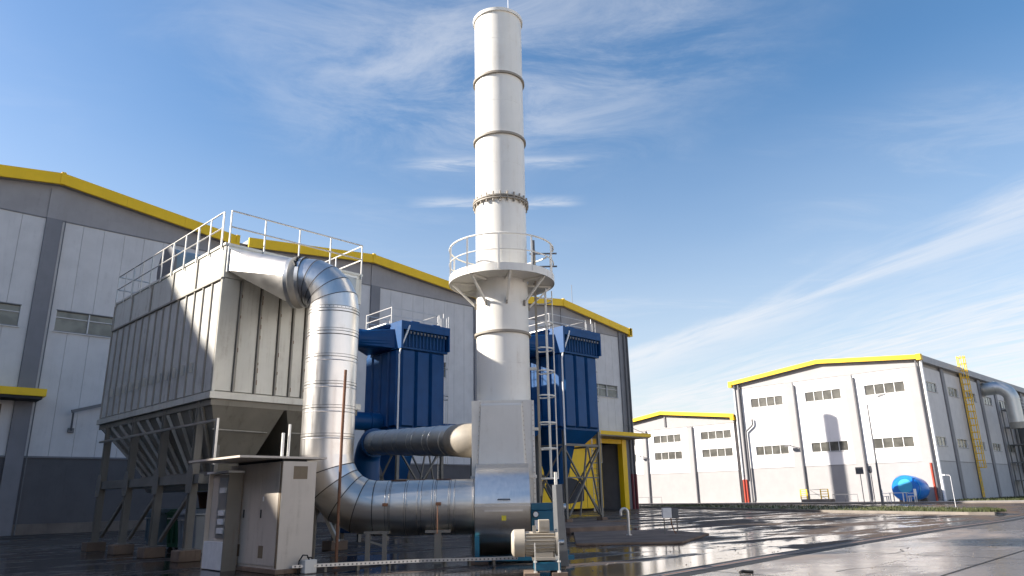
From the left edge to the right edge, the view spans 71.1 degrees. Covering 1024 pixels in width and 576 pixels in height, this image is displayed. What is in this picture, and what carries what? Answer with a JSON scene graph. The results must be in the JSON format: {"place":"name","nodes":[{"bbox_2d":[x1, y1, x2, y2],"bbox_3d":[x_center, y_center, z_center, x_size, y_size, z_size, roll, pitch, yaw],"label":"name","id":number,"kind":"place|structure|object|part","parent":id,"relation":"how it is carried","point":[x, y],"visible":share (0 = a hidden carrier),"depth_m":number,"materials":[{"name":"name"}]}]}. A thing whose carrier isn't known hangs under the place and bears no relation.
{"place":"outdoors","nodes":[
{"label":"outdoors","id":0,"kind":"place"},
{"bbox_2d":[144,508,177,548],"bbox_3d":[-12.009,8.278,24.661,1.178,1.318,1.280,11,-20,-37],"label":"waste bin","id":1,"kind":"object","parent":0,"point":[163,522],"visible":0.3,"depth_m":24.25,"materials":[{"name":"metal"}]},
{"bbox_2d":[0,503,1023,575],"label":"yard","id":2,"kind":"structure","parent":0,"point":[60,554],"depth_m":21.85,"materials":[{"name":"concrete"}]},
{"bbox_2d":[165,508,205,552],"bbox_3d":[-10.300,7.696,22.772,1.280,1.318,1.178,-14,-20,37],"label":"waste bin","id":3,"kind":"object","parent":2,"relation":"on","point":[172,538],"visible":0.29,"depth_m":22.54,"materials":[{"name":"green plastic"}]},
{"bbox_2d":[177,509,205,552],"bbox_3d":[-8.863,7.015,20.528,1.380,1.318,1.278,-17,-22,42],"label":"waste bin","id":4,"kind":"object","parent":2,"relation":"on","point":[198,530],"visible":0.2,"depth_m":19.96,"materials":[{"name":"grey metal"}]},
{"bbox_2d":[197,492,207,507],"bbox_3d":[-8.905,7.636,23.591,1.920,1.840,3.320,14,-22,-41],"label":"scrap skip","id":5,"kind":"object","parent":2,"relation":"on","point":[202,497],"visible":0.02,"depth_m":24.00,"materials":[{"name":"metal"}]},
{"bbox_2d":[81,210,362,562],"bbox_3d":[-8.937,3.224,23.745,12.204,10.400,5.180,-16,-22,42],"label":"dust collector","id":6,"kind":"object","parent":2,"relation":"on","point":[206,355],"visible":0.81,"depth_m":21.55,"materials":[{"name":"grey paint"}]},
{"bbox_2d":[200,471,244,571],"bbox_3d":[-6.826,5.450,16.855,1.180,2.200,0.400,-17,-22,42],"label":"meter cabinet","id":7,"kind":"object","parent":2,"relation":"on","point":[221,530],"visible":1,"depth_m":16.65,"materials":[{"name":"grey metal"}]},
{"bbox_2d":[189,424,326,574],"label":"control cabinet","id":8,"kind":"object","parent":2,"relation":"on","point":[275,534],"visible":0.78,"depth_m":15.90,"materials":[{"name":"metal"}]},
{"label":"door","id":9,"kind":"part","parent":8,"relation":"part of","materials":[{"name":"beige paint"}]},
{"bbox_3d":[-5.988,5.166,16.401,0.830,2.140,0.038,-17,-22,42],"label":"door","id":10,"kind":"part","parent":8,"relation":"part of","materials":[{"name":"beige paint"}]},
{"bbox_3d":[-5.393,4.986,15.822,0.840,2.140,0.038,-17,-22,42],"label":"door","id":11,"kind":"part","parent":8,"relation":"part of","materials":[{"name":"beige paint"}]},
{"bbox_2d":[297,555,316,573],"bbox_3d":[-4.417,5.942,15.450,0.356,0.384,0.215,14,-22,-41],"label":"junction box","id":12,"kind":"object","parent":2,"relation":"on","point":[308,565],"visible":1,"depth_m":15.38,"materials":[{"name":"paint"}]},
{"bbox_2d":[0,164,650,535],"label":"industrial hall","id":13,"kind":"structure","parent":2,"relation":"on","point":[73,249],"depth_m":43.30,"materials":[{"name":"paint"}]},
{"bbox_2d":[0,301,21,327],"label":"window","id":14,"kind":"structure","parent":13,"relation":"in","point":[9,312],"depth_m":40.60,"materials":[{"name":"glass"}]},
{"bbox_2d":[52,309,114,338],"bbox_3d":[-24.237,2.528,44.305,7.100,1.350,0.240,14,-22,-41],"label":"window","id":15,"kind":"structure","parent":13,"relation":"in","point":[70,322],"depth_m":43.01,"materials":[{"name":"glass"}]},
{"bbox_2d":[597,383,618,398],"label":"window","id":16,"kind":"structure","parent":13,"relation":"in","point":[609,391],"depth_m":75.30,"materials":[{"name":"glass"}]},
{"bbox_2d":[331,370,346,568],"bbox_3d":[-4.047,4.190,16.918,0.200,4.550,0.200,14,-22,-41],"label":"rusty pole","id":17,"kind":"object","parent":2,"relation":"on","point":[340,471],"visible":1,"depth_m":16.86,"materials":[{"name":"metal"}]},
{"bbox_2d":[340,428,388,541],"bbox_3d":[-5.527,7.527,27.484,1.476,4.096,1.760,14,-22,-41],"label":"blue elbow","id":18,"kind":"object","parent":2,"relation":"on","point":[367,464],"visible":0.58,"depth_m":27.36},
{"bbox_2d":[282,256,474,565],"bbox_3d":[-3.425,2.910,18.584,5.128,7.914,1.540,-1,-16,0],"label":"riser duct","id":19,"kind":"object","parent":2,"relation":"on","point":[324,293],"visible":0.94,"depth_m":17.71,"materials":[{"name":"metal"}]},
{"bbox_2d":[292,556,517,571],"bbox_3d":[-2.321,6.166,15.994,4.974,0.175,0.421,2,-17,-12],"label":"cable tray","id":20,"kind":"object","parent":2,"relation":"on","point":[390,562],"visible":1,"depth_m":16.06,"materials":[{"name":"paint"}]},
{"bbox_2d":[365,307,449,480],"bbox_3d":[-5.464,6.716,38.021,4.031,11.170,3.705,14,-22,-41],"label":"blue filter","id":21,"kind":"object","parent":2,"relation":"on","point":[404,387],"visible":0.73,"depth_m":37.14,"materials":[{"name":"paint"}]},
{"bbox_2d":[355,411,382,430],"bbox_3d":[-8.248,6.590,35.732,3.606,0.990,1.000,12,-21,-38],"label":"outlet duct","id":22,"kind":"object","parent":21,"relation":"attached to","point":[365,421],"visible":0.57,"depth_m":36.09,"materials":[{"name":"blue metal"}]},
{"bbox_2d":[358,329,394,355],"bbox_3d":[-9.140,5.833,34.949,6.195,8.450,2.700,14,-22,-41],"label":"inlet duct","id":23,"kind":"object","parent":21,"relation":"attached to","point":[370,342],"visible":0.09,"depth_m":36.90,"materials":[{"name":"blue metal"}]},
{"bbox_2d":[443,424,471,478],"bbox_3d":[-0.057,10.638,40.969,10.577,5.440,1.151,11,-20,-36],"label":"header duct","id":24,"kind":"object","parent":2,"relation":"on","point":[470,458],"depth_m":39.40,"materials":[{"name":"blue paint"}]},
{"bbox_2d":[449,7,558,555],"bbox_3d":[-0.293,-1.192,21.590,3.211,17.250,3.152,-1,-16,0],"label":"chimney","id":25,"kind":"object","parent":2,"relation":"on","point":[502,281],"visible":0.98,"depth_m":20.76,"materials":[{"name":"beige paint"}]},
{"bbox_2d":[364,423,471,457],"bbox_3d":[-3.107,5.006,23.372,1.011,1.484,9.333,7,-18,-26],"label":"side duct","id":26,"kind":"object","parent":25,"relation":"attached to","point":[449,440],"visible":0.94,"depth_m":21.72,"materials":[{"name":"metal"}]},
{"bbox_2d":[471,463,574,564],"bbox_3d":[0.227,5.512,17.725,2.410,2.300,1.982,-1,-16,0],"label":"centrifugal fan","id":27,"kind":"object","parent":2,"relation":"on","point":[504,507],"visible":0.77,"depth_m":16.95},
{"bbox_2d":[534,403,542,502],"bbox_3d":[0.719,8.928,37.755,1.900,6.900,0.800,14,-22,-41],"label":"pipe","id":28,"kind":"object","parent":2,"relation":"on","point":[538,497],"visible":0.09,"depth_m":38.09,"materials":[{"name":"grey metal"}]},
{"bbox_2d":[511,519,567,575],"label":"electric motor","id":29,"kind":"object","parent":2,"relation":"on","point":[540,546],"visible":1,"depth_m":14.13,"materials":[{"name":"beige paint"}]},
{"bbox_2d":[552,472,568,569],"bbox_3d":[1.009,4.909,15.131,0.216,1.980,0.907,0,-16,-3],"label":"belt guard","id":30,"kind":"object","parent":2,"relation":"on","point":[558,515],"visible":0.78,"depth_m":14.82,"materials":[{"name":"paint"}]},
{"bbox_2d":[565,522,626,533],"bbox_3d":[3.361,10.612,31.796,5.790,0.240,4.396,14,-22,-41],"label":"concrete pad","id":31,"kind":"object","parent":2,"relation":"on","point":[571,528],"visible":0.5,"depth_m":29.98,"materials":[{"name":"grey concrete"}]},
{"bbox_2d":[565,519,626,522],"bbox_3d":[2.751,12.593,38.462,4.800,0.180,5.000,14,-22,-41],"label":"concrete pad","id":32,"kind":"object","parent":2,"relation":"on","point":[585,520],"visible":0.04,"depth_m":37.88,"materials":[{"name":"grey concrete"}]},
{"bbox_2d":[529,313,606,521],"bbox_3d":[2.950,7.115,39.964,4.031,11.170,3.705,14,-22,-41],"label":"blue filter","id":33,"kind":"object","parent":32,"relation":"on","point":[577,352],"visible":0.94,"depth_m":38.82,"materials":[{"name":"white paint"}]},
{"bbox_2d":[529,334,554,357],"bbox_3d":[0.082,2.916,38.708,3.795,1.100,2.700,14,-22,-41],"label":"inlet duct","id":34,"kind":"object","parent":33,"relation":"attached to","point":[532,344],"visible":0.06,"depth_m":38.85,"materials":[{"name":"blue metal"}]},
{"bbox_2d":[574,529,708,545],"bbox_3d":[4.695,8.886,25.662,4.906,0.080,8.057,-2,-16,4],"label":"concrete pad","id":35,"kind":"object","parent":2,"relation":"on","point":[621,537],"visible":1,"depth_m":24.32,"materials":[{"name":"grey concrete"}]},
{"bbox_2d":[619,507,630,534],"bbox_3d":[4.109,8.434,25.928,0.421,0.959,0.214,0,-16,-5],"label":"bent vent pipe","id":36,"kind":"object","parent":35,"relation":"on","point":[628,517],"visible":0.98,"depth_m":25.94,"materials":[{"name":"silver metal"}]},
{"bbox_2d":[661,508,678,533],"bbox_3d":[5.836,8.565,26.362,0.580,0.916,0.200,-1,-16,0],"label":"distribution box","id":37,"kind":"object","parent":35,"relation":"on","point":[670,513],"visible":0.99,"depth_m":26.34,"materials":[{"name":"white paint"}]},
{"bbox_2d":[316,523,1023,575],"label":"loose grit","id":38,"kind":"object","parent":2,"relation":"on","point":[695,542],"visible":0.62,"depth_m":20.02,"materials":[{"name":"gravel"}]},
{"bbox_2d":[639,506,996,514],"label":"kerb","id":39,"kind":"structure","parent":2,"relation":"on","point":[901,512],"depth_m":48.40,"materials":[{"name":"concrete"}]},
{"bbox_2d":[639,501,1023,504],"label":"pavement kerb","id":40,"kind":"structure","parent":2,"relation":"on","point":[854,503],"depth_m":76.98,"materials":[{"name":"concrete"}]},
{"bbox_2d":[642,515,1023,575],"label":"drain channel","id":41,"kind":"object","parent":2,"relation":"on","point":[696,570],"visible":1,"depth_m":17.93,"materials":[{"name":"grey metal"}]},
{"bbox_2d":[769,505,975,508],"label":"kerb","id":42,"kind":"structure","parent":2,"relation":"on","point":[803,505],"depth_m":67.14,"materials":[{"name":"concrete"}]},
{"bbox_2d":[0,0,1023,417],"label":"sky","id":43,"kind":"structure","parent":0,"point":[744,188],"materials":[{"name":"blue"}]},
{"bbox_2d":[633,411,744,502],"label":"warehouse","id":44,"kind":"structure","parent":0,"point":[687,457],"depth_m":102.03,"materials":[{"name":"white paint"}]},
{"bbox_2d":[654,434,680,443],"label":"window","id":45,"kind":"structure","parent":44,"relation":"in","point":[674,438],"depth_m":105.34,"materials":[{"name":"grey glass"}]},
{"bbox_2d":[655,451,681,460],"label":"window","id":46,"kind":"structure","parent":44,"relation":"in","point":[676,455],"depth_m":104.65,"materials":[{"name":"grey glass"}]},
{"bbox_2d":[701,430,730,440],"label":"window","id":47,"kind":"structure","parent":44,"relation":"in","point":[721,434],"depth_m":99.68,"materials":[{"name":"grey glass"}]},
{"bbox_2d":[702,448,732,457],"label":"window","id":48,"kind":"structure","parent":44,"relation":"in","point":[720,452],"depth_m":98.98,"materials":[{"name":"grey glass"}]},
{"bbox_2d":[800,489,834,501],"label":"yellow steps","id":49,"kind":"structure","parent":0,"point":[818,500],"depth_m":86.38,"materials":[{"name":"metal"}]},
{"bbox_2d":[639,503,1023,511],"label":"service road","id":50,"kind":"structure","parent":0,"point":[1018,507],"depth_m":64.98,"materials":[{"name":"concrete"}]},
{"bbox_2d":[639,500,1023,503],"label":"pavement","id":51,"kind":"structure","parent":0,"point":[832,502],"depth_m":83.20,"materials":[{"name":"grey concrete"}]},
{"bbox_2d":[832,494,858,501],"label":"guard rail","id":52,"kind":"object","parent":51,"relation":"on","point":[844,494],"visible":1,"depth_m":84.37,"materials":[{"name":"grey metal"}]},
{"bbox_2d":[855,467,864,501],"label":"road sign","id":53,"kind":"object","parent":51,"relation":"on","point":[859,470],"visible":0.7,"depth_m":79.16,"materials":[{"name":"grey metal"}]},
{"bbox_2d":[868,466,875,501],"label":"road sign","id":54,"kind":"object","parent":51,"relation":"on","point":[870,469],"visible":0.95,"depth_m":77.87,"materials":[{"name":"grey metal"}]},
{"bbox_2d":[867,394,884,501],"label":"street lamp","id":55,"kind":"object","parent":51,"relation":"on","point":[878,477],"visible":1,"depth_m":77.74,"materials":[{"name":"grey metal"}]},
{"bbox_2d":[882,491,889,501],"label":"garden chair","id":56,"kind":"object","parent":51,"relation":"on","point":[885,496],"visible":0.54,"depth_m":77.42,"materials":[{"name":"white paint"}]},
{"bbox_2d":[889,492,907,501],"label":"garden table","id":57,"kind":"object","parent":51,"relation":"on","point":[902,495],"visible":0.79,"depth_m":76.43,"materials":[{"name":"white paint"}]},
{"bbox_2d":[892,475,929,501],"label":"blue tank","id":58,"kind":"object","parent":51,"relation":"on","point":[906,483],"visible":0.89,"depth_m":77.57,"materials":[{"name":"paint"}]},
{"bbox_2d":[908,489,917,501],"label":"garden chair","id":59,"kind":"object","parent":51,"relation":"on","point":[914,491],"visible":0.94,"depth_m":75.46,"materials":[{"name":"white paint"}]},
{"bbox_2d":[640,495,1023,511],"bbox_3d":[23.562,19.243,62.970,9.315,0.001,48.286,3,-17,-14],"label":"grass verge","id":60,"kind":"object","parent":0,"point":[789,507],"depth_m":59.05,"materials":[{"name":"green plant"}]},
{"bbox_2d":[691,519,1023,575],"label":"concrete road","id":61,"kind":"structure","parent":0,"point":[924,561],"depth_m":15.97,"materials":[{"name":"grey concrete"}]},
{"bbox_2d":[739,570,753,573],"bbox_3d":[4.439,5.386,13.605,0.284,0.075,0.086,2,-17,-11],"label":"rubber scrap","id":62,"kind":"object","parent":61,"relation":"on","point":[746,571],"visible":1,"depth_m":13.58,"materials":[{"name":"black rubber"}]},
{"bbox_2d":[941,550,1023,575],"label":"road joint","id":63,"kind":"object","parent":61,"relation":"on","point":[980,563],"depth_m":14.46,"materials":[{"name":"grey concrete"}]},
{"bbox_2d":[728,353,1023,502],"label":"tall warehouse","id":64,"kind":"structure","parent":0,"point":[805,425],"depth_m":88.20,"materials":[{"name":"white paint"}]},
{"bbox_2d":[751,395,782,408],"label":"window","id":65,"kind":"structure","parent":64,"relation":"in","point":[773,400],"depth_m":95.08,"materials":[{"name":"grey glass"}]},
{"bbox_2d":[756,444,788,455],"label":"window","id":66,"kind":"structure","parent":64,"relation":"in","point":[774,449],"depth_m":93.37,"materials":[{"name":"grey glass"}]},
{"bbox_2d":[805,388,841,402],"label":"window","id":67,"kind":"structure","parent":64,"relation":"in","point":[832,394],"depth_m":89.79,"materials":[{"name":"grey glass"}]},
{"bbox_2d":[811,440,848,452],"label":"window","id":68,"kind":"structure","parent":64,"relation":"in","point":[833,446],"depth_m":88.06,"materials":[{"name":"grey glass"}]},
{"bbox_2d":[864,381,905,395],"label":"window","id":69,"kind":"structure","parent":64,"relation":"in","point":[891,387],"depth_m":84.64,"materials":[{"name":"grey glass"}]},
{"bbox_2d":[874,436,914,448],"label":"window","id":70,"kind":"structure","parent":64,"relation":"in","point":[908,441],"depth_m":82.84,"materials":[{"name":"grey glass"}]},
{"bbox_2d":[926,381,936,392],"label":"window","id":71,"kind":"structure","parent":64,"relation":"in","point":[931,387],"depth_m":83.88,"materials":[{"name":"grey glass"}]},
{"bbox_2d":[936,436,947,446],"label":"window","id":72,"kind":"structure","parent":64,"relation":"in","point":[941,441],"depth_m":82.13,"materials":[{"name":"grey glass"}]},
{"bbox_2d":[947,387,958,397],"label":"window","id":73,"kind":"structure","parent":64,"relation":"in","point":[952,392],"depth_m":88.99,"materials":[{"name":"grey glass"}]},
{"bbox_2d":[957,439,968,448],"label":"window","id":74,"kind":"structure","parent":64,"relation":"in","point":[962,443],"depth_m":87.29,"materials":[{"name":"grey glass"}]},
{"bbox_2d":[966,392,975,401],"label":"window","id":75,"kind":"structure","parent":64,"relation":"in","point":[973,394],"depth_m":94.06,"materials":[{"name":"grey glass"}]},
{"bbox_2d":[956,355,986,496],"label":"caged ladder","id":76,"kind":"object","parent":64,"relation":"attached to","point":[973,411],"visible":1,"depth_m":89.27,"materials":[{"name":"yellow metal"}]},
{"bbox_2d":[976,441,986,450],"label":"window","id":77,"kind":"structure","parent":64,"relation":"in","point":[977,442],"depth_m":92.25,"materials":[{"name":"grey glass"}]},
{"bbox_2d":[983,396,991,405],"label":"window","id":78,"kind":"structure","parent":64,"relation":"in","point":[987,401],"depth_m":98.67,"materials":[{"name":"grey glass"}]},
{"bbox_2d":[993,443,1001,451],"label":"window","id":79,"kind":"structure","parent":64,"relation":"in","point":[996,446],"depth_m":96.91,"materials":[{"name":"grey glass"}]},
{"bbox_2d":[980,381,1023,428],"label":"elbow duct","id":80,"kind":"object","parent":64,"relation":"attached to","point":[1008,394],"visible":1,"depth_m":94.51,"materials":[{"name":"metal"}]},
{"bbox_2d":[998,400,1005,408],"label":"window","id":81,"kind":"structure","parent":64,"relation":"in","point":[1002,402],"depth_m":103.63,"materials":[{"name":"grey glass"}]},
{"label":"lawn","id":82,"kind":"structure","parent":0,"visible":0},
{"bbox_2d":[999,400,1023,496],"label":"stair tower","id":83,"kind":"structure","parent":82,"relation":"on","point":[1014,445],"depth_m":100.18,"materials":[{"name":"metal"}]},
{"bbox_2d":[1017,428,1023,457],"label":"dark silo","id":84,"kind":"object","parent":82,"relation":"on","point":[1021,433],"visible":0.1,"depth_m":103.34,"materials":[{"name":"metal"}]}
]}

